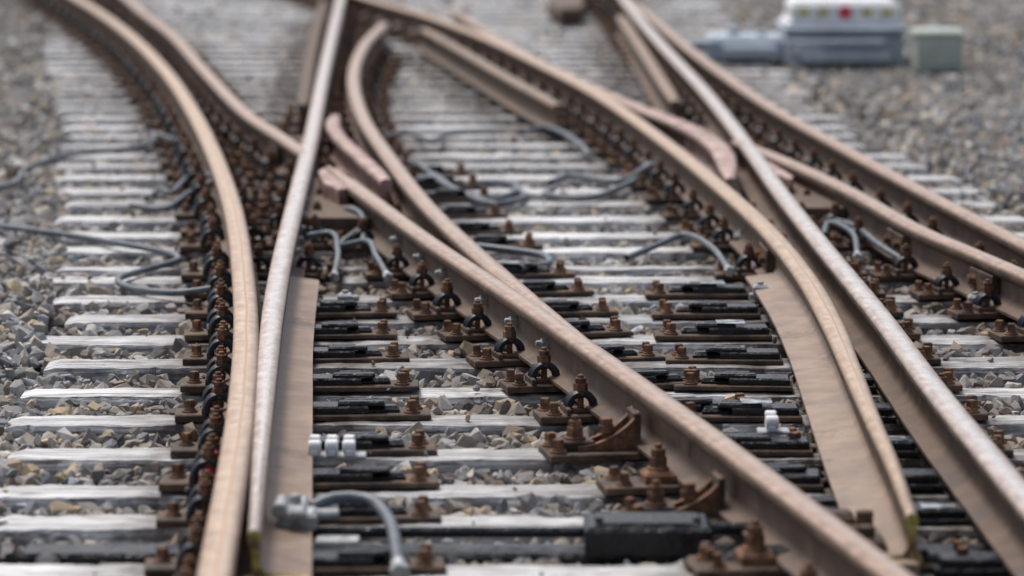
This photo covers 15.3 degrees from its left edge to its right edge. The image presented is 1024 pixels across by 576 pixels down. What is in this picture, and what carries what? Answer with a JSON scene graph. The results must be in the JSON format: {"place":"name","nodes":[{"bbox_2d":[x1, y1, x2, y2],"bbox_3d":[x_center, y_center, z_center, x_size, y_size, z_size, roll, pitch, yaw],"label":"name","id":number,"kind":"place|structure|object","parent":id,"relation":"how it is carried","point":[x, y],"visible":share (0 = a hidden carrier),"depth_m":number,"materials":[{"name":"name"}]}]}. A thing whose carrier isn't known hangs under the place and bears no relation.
{"place":"outdoors","nodes":[
{"label":"outdoors","id":0,"kind":"place"},
{"bbox_2d":[289,136,303,144],"bbox_3d":[-1.100,-0.686,20.310,0.255,0.100,1.642,-1,8,-11],"label":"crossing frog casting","id":1,"kind":"object","parent":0,"point":[300,138],"depth_m":20.96,"materials":[{"name":"metal"}]},
{"bbox_2d":[301,168,371,237],"bbox_3d":[-0.819,-0.426,18.160,0.386,0.170,1.700,0,8,0],"label":"crossing frog casting","id":2,"kind":"object","parent":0,"point":[333,200],"visible":0.66,"depth_m":17.71,"materials":[{"name":"metal"}]},
{"bbox_2d":[34,209,1006,376],"bbox_3d":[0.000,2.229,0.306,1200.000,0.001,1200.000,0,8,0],"label":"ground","id":3,"kind":"structure","parent":0,"point":[50,326],"depth_m":15.34,"materials":[{"name":"grey gravel"}]},
{"bbox_2d":[0,0,1023,575],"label":"ballast","id":4,"kind":"structure","parent":3,"relation":"on","point":[966,126],"depth_m":19.22,"materials":[{"name":"gravel"}]},
{"bbox_2d":[0,131,180,189],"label":"cable","id":5,"kind":"object","parent":4,"relation":"on","point":[24,169],"visible":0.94,"depth_m":21.00,"materials":[{"name":"rubber"}]},
{"bbox_2d":[0,223,211,295],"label":"cable","id":6,"kind":"object","parent":4,"relation":"on","point":[175,260],"visible":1,"depth_m":16.56,"materials":[{"name":"rubber"}]},
{"bbox_2d":[143,172,211,200],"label":"cable","id":7,"kind":"object","parent":4,"relation":"on","point":[173,191],"visible":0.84,"depth_m":19.17,"materials":[{"name":"rubber"}]},
{"bbox_2d":[48,40,611,46],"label":"railway sleeper","id":8,"kind":"object","parent":4,"relation":"on","point":[582,43],"visible":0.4,"depth_m":29.90,"materials":[{"name":"grey concrete"}]},
{"bbox_2d":[309,491,410,575],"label":"cable","id":9,"kind":"object","parent":4,"relation":"on","point":[399,566],"visible":0.99,"depth_m":10.55,"materials":[{"name":"rubber"}]},
{"bbox_2d":[40,51,703,57],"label":"railway sleeper","id":10,"kind":"object","parent":4,"relation":"on","point":[56,54],"visible":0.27,"depth_m":28.78,"materials":[{"name":"grey concrete"}]},
{"bbox_2d":[42,46,703,51],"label":"railway sleeper","id":11,"kind":"object","parent":4,"relation":"on","point":[289,48],"visible":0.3,"depth_m":29.34,"materials":[{"name":"grey concrete"}]},
{"bbox_2d":[43,36,704,40],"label":"railway sleeper","id":12,"kind":"object","parent":4,"relation":"on","point":[392,38],"visible":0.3,"depth_m":30.55,"materials":[{"name":"grey concrete"}]},
{"bbox_2d":[30,15,729,19],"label":"railway sleeper","id":13,"kind":"object","parent":4,"relation":"on","point":[483,17],"visible":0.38,"depth_m":32.97,"materials":[{"name":"grey concrete"}]},
{"bbox_2d":[37,11,723,15],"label":"railway sleeper","id":14,"kind":"object","parent":4,"relation":"on","point":[440,13],"visible":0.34,"depth_m":33.55,"materials":[{"name":"grey concrete"}]},
{"bbox_2d":[39,19,734,25],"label":"railway sleeper","id":15,"kind":"object","parent":4,"relation":"on","point":[496,22],"visible":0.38,"depth_m":32.38,"materials":[{"name":"grey concrete"}]},
{"bbox_2d":[44,25,735,32],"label":"railway sleeper","id":16,"kind":"object","parent":4,"relation":"on","point":[290,27],"visible":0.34,"depth_m":31.79,"materials":[{"name":"grey concrete"}]},
{"bbox_2d":[53,30,726,35],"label":"railway sleeper","id":17,"kind":"object","parent":4,"relation":"on","point":[292,32],"visible":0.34,"depth_m":31.17,"materials":[{"name":"grey concrete"}]},
{"bbox_2d":[46,57,766,63],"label":"railway sleeper","id":18,"kind":"object","parent":4,"relation":"on","point":[301,60],"visible":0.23,"depth_m":28.20,"materials":[{"name":"grey concrete"}]},
{"bbox_2d":[44,63,770,70],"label":"railway sleeper","id":19,"kind":"object","parent":4,"relation":"on","point":[406,66],"visible":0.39,"depth_m":27.62,"materials":[{"name":"grey concrete"}]},
{"bbox_2d":[91,3,723,6],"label":"railway sleeper","id":20,"kind":"object","parent":4,"relation":"on","point":[408,4],"visible":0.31,"depth_m":34.76,"materials":[{"name":"grey concrete"}]},
{"bbox_2d":[43,70,789,76],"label":"railway sleeper","id":21,"kind":"object","parent":4,"relation":"on","point":[431,73],"visible":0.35,"depth_m":27.03,"materials":[{"name":"grey concrete"}]},
{"bbox_2d":[35,83,799,91],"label":"railway sleeper","id":22,"kind":"object","parent":4,"relation":"on","point":[465,87],"visible":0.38,"depth_m":25.84,"materials":[{"name":"grey concrete"}]},
{"bbox_2d":[52,76,791,83],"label":"railway sleeper","id":23,"kind":"object","parent":4,"relation":"on","point":[399,79],"visible":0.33,"depth_m":26.46,"materials":[{"name":"grey concrete"}]},
{"bbox_2d":[134,0,718,2],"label":"railway sleeper","id":24,"kind":"object","parent":4,"relation":"on","point":[412,1],"visible":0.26,"depth_m":35.37,"materials":[{"name":"grey concrete"}]},
{"bbox_2d":[52,100,805,107],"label":"railway sleeper","id":25,"kind":"object","parent":4,"relation":"on","point":[269,103],"visible":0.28,"depth_m":24.59,"materials":[{"name":"grey concrete"}]},
{"bbox_2d":[53,91,806,99],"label":"railway sleeper","id":26,"kind":"object","parent":4,"relation":"on","point":[117,95],"visible":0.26,"depth_m":25.24,"materials":[{"name":"grey concrete"}]},
{"bbox_2d":[54,107,814,116],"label":"railway sleeper","id":27,"kind":"object","parent":4,"relation":"on","point":[266,111],"visible":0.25,"depth_m":24.01,"materials":[{"name":"grey concrete"}]},
{"bbox_2d":[584,0,1023,268],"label":"stock rail","id":28,"kind":"object","parent":27,"relation":"on","point":[787,134],"visible":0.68,"depth_m":19.72,"materials":[{"name":"metal"}]},
{"bbox_2d":[144,7,726,11],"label":"railway sleeper","id":29,"kind":"object","parent":4,"relation":"on","point":[506,9],"visible":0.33,"depth_m":34.13,"materials":[{"name":"grey concrete"}]},
{"bbox_2d":[62,115,838,125],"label":"railway sleeper","id":30,"kind":"object","parent":4,"relation":"on","point":[411,120],"visible":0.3,"depth_m":23.44,"materials":[{"name":"grey concrete"}]},
{"bbox_2d":[61,125,847,136],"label":"railway sleeper","id":31,"kind":"object","parent":4,"relation":"on","point":[79,129],"visible":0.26,"depth_m":22.90,"materials":[{"name":"grey concrete"}]},
{"bbox_2d":[66,134,857,143],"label":"railway sleeper","id":32,"kind":"object","parent":4,"relation":"on","point":[88,139],"visible":0.19,"depth_m":22.29,"materials":[{"name":"grey concrete"}]},
{"bbox_2d":[20,0,446,575],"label":"stock rail","id":33,"kind":"object","parent":32,"relation":"on","point":[220,451],"visible":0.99,"depth_m":13.21,"materials":[{"name":"metal"}]},
{"bbox_2d":[129,178,214,211],"bbox_3d":[-1.597,-0.465,18.796,0.239,0.103,0.721,5,9,33],"label":"cable","id":34,"kind":"object","parent":33,"relation":"attached to","point":[181,197],"visible":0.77,"depth_m":18.57,"materials":[{"name":"rubber"}]},
{"bbox_2d":[337,290,358,300],"bbox_3d":[-0.655,0.044,15.096,0.100,0.072,0.060,0,8,0],"label":"rail contact box","id":35,"kind":"object","parent":33,"relation":"on","point":[346,295],"visible":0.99,"depth_m":15.07,"materials":[{"name":"metal"}]},
{"bbox_2d":[60,143,864,153],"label":"railway sleeper","id":36,"kind":"object","parent":4,"relation":"on","point":[564,148],"visible":0.22,"depth_m":21.73,"materials":[{"name":"grey concrete"}]},
{"bbox_2d":[322,23,690,456],"bbox_3d":[-0.523,-0.713,20.291,0.894,0.200,17.924,-1,8,-5],"label":"switch blade rail","id":37,"kind":"object","parent":36,"relation":"on","point":[409,198],"visible":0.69,"depth_m":18.24,"materials":[{"name":"metal"}]},
{"bbox_2d":[325,114,392,205],"bbox_3d":[-0.834,-0.673,19.891,0.188,0.170,3.431,-1,8,-7],"label":"check rail","id":38,"kind":"object","parent":37,"relation":"attached to","point":[354,161],"visible":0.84,"depth_m":19.40,"materials":[{"name":"metal"}]},
{"bbox_2d":[385,128,495,143],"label":"cable","id":39,"kind":"object","parent":37,"relation":"attached to","point":[427,140],"visible":0.96,"depth_m":21.93,"materials":[{"name":"rubber"}]},
{"bbox_2d":[406,158,521,200],"bbox_3d":[-0.207,-0.559,19.651,0.424,0.064,1.619,-2,8,-11],"label":"cable","id":40,"kind":"object","parent":37,"relation":"on","point":[445,184],"visible":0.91,"depth_m":19.50,"materials":[{"name":"rubber"}]},
{"bbox_2d":[56,246,892,265],"bbox_3d":[0.203,-0.093,17.127,4.500,0.176,0.227,0,8,0],"label":"railway sleeper","id":41,"kind":"object","parent":4,"relation":"on","point":[123,255],"visible":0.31,"depth_m":17.03,"materials":[{"name":"grey concrete"}]},
{"bbox_2d":[0,484,956,513],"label":"railway sleeper","id":42,"kind":"object","parent":4,"relation":"on","point":[134,498],"visible":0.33,"depth_m":11.39,"materials":[{"name":"grey concrete"}]},
{"bbox_2d":[56,266,902,276],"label":"railway sleeper","id":43,"kind":"object","parent":4,"relation":"on","point":[648,271],"visible":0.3,"depth_m":16.44,"materials":[{"name":"grey concrete"}]},
{"bbox_2d":[477,243,553,271],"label":"cable","id":44,"kind":"object","parent":43,"relation":"on","point":[548,259],"visible":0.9,"depth_m":16.70,"materials":[{"name":"rubber"}]},
{"bbox_2d":[61,153,912,163],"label":"railway sleeper","id":45,"kind":"object","parent":4,"relation":"on","point":[456,158],"visible":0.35,"depth_m":21.15,"materials":[{"name":"grey concrete"}]},
{"bbox_2d":[86,0,305,181],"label":"crossing wing rail","id":46,"kind":"object","parent":45,"relation":"on","point":[216,97],"visible":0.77,"depth_m":23.42,"materials":[{"name":"brown metal"}]},
{"bbox_2d":[55,163,926,175],"bbox_3d":[-0.126,-0.586,20.710,4.732,0.174,0.269,0,8,0],"label":"railway sleeper","id":47,"kind":"object","parent":4,"relation":"on","point":[581,168],"visible":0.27,"depth_m":20.60,"materials":[{"name":"grey concrete"}]},
{"bbox_2d":[518,125,594,159],"bbox_3d":[0.259,-0.830,21.513,0.269,0.056,1.576,-1,8,-10],"label":"cable","id":48,"kind":"object","parent":47,"relation":"on","point":[588,153],"visible":1,"depth_m":21.94,"materials":[{"name":"rubber"}]},
{"bbox_2d":[0,514,987,547],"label":"railway sleeper","id":49,"kind":"object","parent":4,"relation":"on","point":[22,531],"visible":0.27,"depth_m":10.85,"materials":[{"name":"grey concrete"}]},
{"bbox_2d":[53,276,943,292],"bbox_3d":[0.246,0.042,16.176,4.463,0.174,0.241,0,8,0],"label":"railway sleeper","id":50,"kind":"object","parent":4,"relation":"on","point":[364,283],"visible":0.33,"depth_m":16.09,"materials":[{"name":"grey concrete"}]},
{"bbox_2d":[0,563,1011,575],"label":"railway sleeper","id":51,"kind":"object","parent":4,"relation":"on","point":[127,569],"visible":0.45,"depth_m":10.28,"materials":[{"name":"grey concrete"}]},
{"bbox_2d":[55,175,959,188],"bbox_3d":[-0.025,-0.505,20.120,4.748,0.177,0.264,0,8,0],"label":"railway sleeper","id":52,"kind":"object","parent":4,"relation":"on","point":[141,181],"visible":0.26,"depth_m":20.03,"materials":[{"name":"grey concrete"}]},
{"bbox_2d":[51,295,966,324],"bbox_3d":[0.316,0.122,15.592,4.378,0.175,0.249,0,8,0],"label":"railway sleeper","id":53,"kind":"object","parent":4,"relation":"on","point":[904,303],"visible":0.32,"depth_m":15.51,"materials":[{"name":"grey concrete"}]},
{"bbox_2d":[19,512,1004,565],"bbox_3d":[0.270,0.751,10.590,3.260,0.255,0.220,0,8,0],"label":"steel hollow sleeper","id":54,"kind":"object","parent":4,"relation":"on","point":[632,538],"visible":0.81,"depth_m":10.54,"materials":[{"name":"black metal"}]},
{"bbox_2d":[4,414,1023,439],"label":"railway sleeper","id":55,"kind":"object","parent":4,"relation":"on","point":[163,425],"visible":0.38,"depth_m":12.59,"materials":[{"name":"grey concrete"}]},
{"bbox_2d":[7,448,1023,475],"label":"railway sleeper","id":56,"kind":"object","parent":4,"relation":"on","point":[54,461],"visible":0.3,"depth_m":11.94,"materials":[{"name":"grey concrete"}]},
{"bbox_2d":[19,387,1023,410],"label":"railway sleeper","id":57,"kind":"object","parent":4,"relation":"on","point":[47,399],"visible":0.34,"depth_m":13.20,"materials":[{"name":"grey concrete"}]},
{"bbox_2d":[57,188,989,198],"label":"railway sleeper","id":58,"kind":"object","parent":4,"relation":"on","point":[96,193],"visible":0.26,"depth_m":19.50,"materials":[{"name":"grey concrete"}]},
{"bbox_2d":[548,161,653,184],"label":"cable","id":59,"kind":"object","parent":58,"relation":"on","point":[647,166],"visible":1,"depth_m":19.69,"materials":[{"name":"rubber"}]},
{"bbox_2d":[38,335,1023,367],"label":"railway sleeper","id":60,"kind":"object","parent":4,"relation":"on","point":[144,344],"visible":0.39,"depth_m":14.38,"materials":[{"name":"grey concrete"}]},
{"bbox_2d":[64,200,1001,215],"bbox_3d":[0.101,-0.344,18.981,4.646,0.175,0.246,0,8,1],"label":"railway sleeper","id":61,"kind":"object","parent":4,"relation":"on","point":[86,207],"visible":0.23,"depth_m":18.89,"materials":[{"name":"grey concrete"}]},
{"bbox_2d":[433,172,527,207],"bbox_3d":[-0.119,-0.498,19.204,0.372,0.063,1.111,-2,8,-12],"label":"cable","id":62,"kind":"object","parent":61,"relation":"on","point":[523,194],"visible":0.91,"depth_m":18.80,"materials":[{"name":"rubber"}]},
{"bbox_2d":[542,160,657,201],"bbox_3d":[0.450,-0.558,19.556,0.381,0.086,1.337,3,8,19],"label":"cable","id":63,"kind":"object","parent":61,"relation":"on","point":[547,193],"visible":0.88,"depth_m":19.04,"materials":[{"name":"rubber"}]},
{"bbox_2d":[43,356,1023,384],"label":"railway sleeper","id":64,"kind":"object","parent":4,"relation":"on","point":[176,370],"visible":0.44,"depth_m":13.77,"materials":[{"name":"grey concrete"}]},
{"bbox_2d":[54,215,1023,232],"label":"railway sleeper","id":65,"kind":"object","parent":4,"relation":"on","point":[524,223],"visible":0.2,"depth_m":18.17,"materials":[{"name":"grey concrete"}]},
{"bbox_2d":[64,314,1016,334],"bbox_3d":[0.412,0.200,15.035,4.331,0.175,0.271,0,8,0],"label":"railway sleeper","id":66,"kind":"object","parent":4,"relation":"on","point":[170,323],"visible":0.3,"depth_m":14.94,"materials":[{"name":"grey concrete"}]},
{"bbox_2d":[450,11,741,195],"bbox_3d":[0.411,-1.296,24.424,0.385,0.172,12.570,-1,8,-7],"label":"crossing wing rail","id":67,"kind":"object","parent":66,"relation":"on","point":[711,152],"visible":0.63,"depth_m":20.90,"materials":[{"name":"brown metal"}]},
{"bbox_2d":[822,219,862,260],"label":"cable","id":68,"kind":"object","parent":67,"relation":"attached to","point":[857,254],"visible":0.95,"depth_m":17.05,"materials":[{"name":"rubber"}]},
{"bbox_2d":[823,216,910,264],"bbox_3d":[1.538,-0.245,17.166,0.088,0.076,1.954,-1,8,-9],"label":"cable","id":69,"kind":"object","parent":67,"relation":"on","point":[872,239],"visible":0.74,"depth_m":16.68,"materials":[{"name":"rubber"}]},
{"bbox_2d":[967,291,984,305],"bbox_3d":[1.835,0.050,15.046,0.100,0.072,0.060,0,8,0],"label":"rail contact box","id":70,"kind":"object","parent":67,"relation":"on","point":[971,297],"visible":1,"depth_m":15.02,"materials":[{"name":"metal"}]},
{"bbox_2d":[62,231,1023,246],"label":"railway sleeper","id":71,"kind":"object","parent":4,"relation":"on","point":[575,239],"visible":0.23,"depth_m":17.54,"materials":[{"name":"grey concrete"}]},
{"bbox_2d":[547,0,583,22],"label":"crossing frog casting","id":72,"kind":"object","parent":4,"relation":"on","point":[566,11],"visible":1,"depth_m":31.88,"materials":[{"name":"metal"}]},
{"bbox_2d":[293,0,922,575],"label":"switch blade rail","id":73,"kind":"object","parent":4,"relation":"on","point":[867,480],"visible":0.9,"depth_m":14.41,"materials":[{"name":"metal"}]},
{"bbox_2d":[415,28,567,131],"bbox_3d":[-0.206,-1.436,25.450,0.133,0.170,6.588,-1,8,-8],"label":"check rail","id":74,"kind":"object","parent":73,"relation":"attached to","point":[536,107],"visible":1,"depth_m":24.68,"materials":[{"name":"metal"}]},
{"bbox_2d":[624,232,734,276],"bbox_3d":[0.697,-0.142,16.490,0.373,0.088,1.108,-1,8,-7],"label":"cable","id":75,"kind":"object","parent":73,"relation":"attached to","point":[729,270],"visible":1,"depth_m":16.69,"materials":[{"name":"rubber"}]},
{"bbox_2d":[730,230,743,246],"bbox_3d":[1.025,-0.221,17.028,0.100,0.072,0.060,0,8,0],"label":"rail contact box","id":76,"kind":"object","parent":73,"relation":"on","point":[739,235],"visible":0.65,"depth_m":17.00,"materials":[{"name":"metal"}]},
{"bbox_2d":[749,281,772,299],"bbox_3d":[1.005,0.010,15.344,0.100,0.072,0.060,0,8,0],"label":"rail contact box","id":77,"kind":"object","parent":73,"relation":"on","point":[759,285],"visible":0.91,"depth_m":15.33,"materials":[{"name":"metal"}]},
{"bbox_2d":[685,0,907,65],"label":"switch machine","id":78,"kind":"object","parent":4,"relation":"on","point":[839,33],"visible":0.92,"depth_m":27.57,"materials":[{"name":"grey metal"}]},
{"bbox_2d":[591,0,1023,575],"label":"stock rail","id":79,"kind":"object","parent":4,"relation":"on","point":[977,472],"visible":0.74,"depth_m":12.85,"materials":[{"name":"metal"}]},
{"bbox_2d":[614,15,680,116],"bbox_3d":[0.910,-1.553,26.308,0.122,0.170,7.771,0,8,-1],"label":"check rail","id":80,"kind":"object","parent":79,"relation":"attached to","point":[662,96],"visible":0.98,"depth_m":25.35,"materials":[{"name":"metal"}]},
{"bbox_2d":[908,27,966,70],"bbox_3d":[3.035,-1.705,27.213,0.370,0.285,0.455,0,8,0],"label":"cable junction box","id":81,"kind":"object","parent":4,"relation":"on","point":[936,48],"visible":1,"depth_m":27.02,"materials":[{"name":"grey metal"}]},
{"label":"railway sleeper","id":82,"kind":"object","parent":4,"relation":"on","visible":0},
{"bbox_2d":[326,165,968,575],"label":"crossing nose rail","id":83,"kind":"object","parent":82,"relation":"on","point":[716,475],"visible":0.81,"depth_m":12.00,"materials":[{"name":"brown metal"}]},
{"bbox_2d":[341,206,366,247],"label":"cable","id":84,"kind":"object","parent":83,"relation":"attached to","point":[358,212],"visible":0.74,"depth_m":17.36,"materials":[{"name":"rubber"}]},
{"bbox_2d":[340,227,393,283],"bbox_3d":[-0.652,-0.188,16.689,0.231,0.090,1.880,0,8,-3],"label":"cable","id":85,"kind":"object","parent":83,"relation":"attached to","point":[387,275],"visible":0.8,"depth_m":16.46,"materials":[{"name":"rubber"}]},
{"bbox_2d":[756,410,789,434],"bbox_3d":[0.832,0.427,12.126,0.104,0.067,0.101,0,8,0],"label":"blade roller unit","id":86,"kind":"object","parent":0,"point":[771,427],"visible":1,"depth_m":12.09,"materials":[{"name":"metal"}]},
{"bbox_2d":[767,161,845,225],"bbox_3d":[1.401,-0.479,18.557,0.300,0.168,1.700,0,8,0],"label":"crossing frog casting","id":87,"kind":"object","parent":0,"point":[818,206],"visible":0.23,"depth_m":18.03,"materials":[{"name":"brown metal"}]},
{"bbox_2d":[730,140,1023,341],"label":"crossing nose rail","id":88,"kind":"object","parent":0,"point":[957,270],"visible":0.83,"depth_m":16.02,"materials":[{"name":"brown metal"}]},
{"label":"railway sleeper","id":89,"kind":"object","parent":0,"visible":0},
{"bbox_2d":[248,0,367,575],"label":"switch blade rail","id":90,"kind":"object","parent":89,"relation":"on","point":[281,461],"visible":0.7,"depth_m":13.83,"materials":[{"name":"metal"}]},
{"bbox_2d":[292,1,330,130],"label":"check rail","id":91,"kind":"object","parent":90,"relation":"attached to","point":[316,41],"visible":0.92,"depth_m":25.98,"materials":[{"name":"metal"}]},
{"bbox_2d":[272,493,359,549],"bbox_3d":[-0.541,0.636,10.559,0.242,0.130,0.250,0,8,0],"label":"blade tip clamp","id":92,"kind":"object","parent":90,"relation":"attached to","point":[294,510],"visible":0.99,"depth_m":10.52,"materials":[{"name":"metal"}]},
{"bbox_2d":[299,230,340,282],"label":"cable","id":93,"kind":"object","parent":90,"relation":"attached to","point":[333,276],"visible":0.97,"depth_m":16.50,"materials":[{"name":"rubber"}]},
{"bbox_2d":[308,434,366,459],"bbox_3d":[-0.548,0.487,11.700,0.203,0.064,0.100,0,8,0],"label":"blade roller unit","id":94,"kind":"object","parent":90,"relation":"attached to","point":[332,452],"visible":1,"depth_m":11.66,"materials":[{"name":"metal"}]}
]}

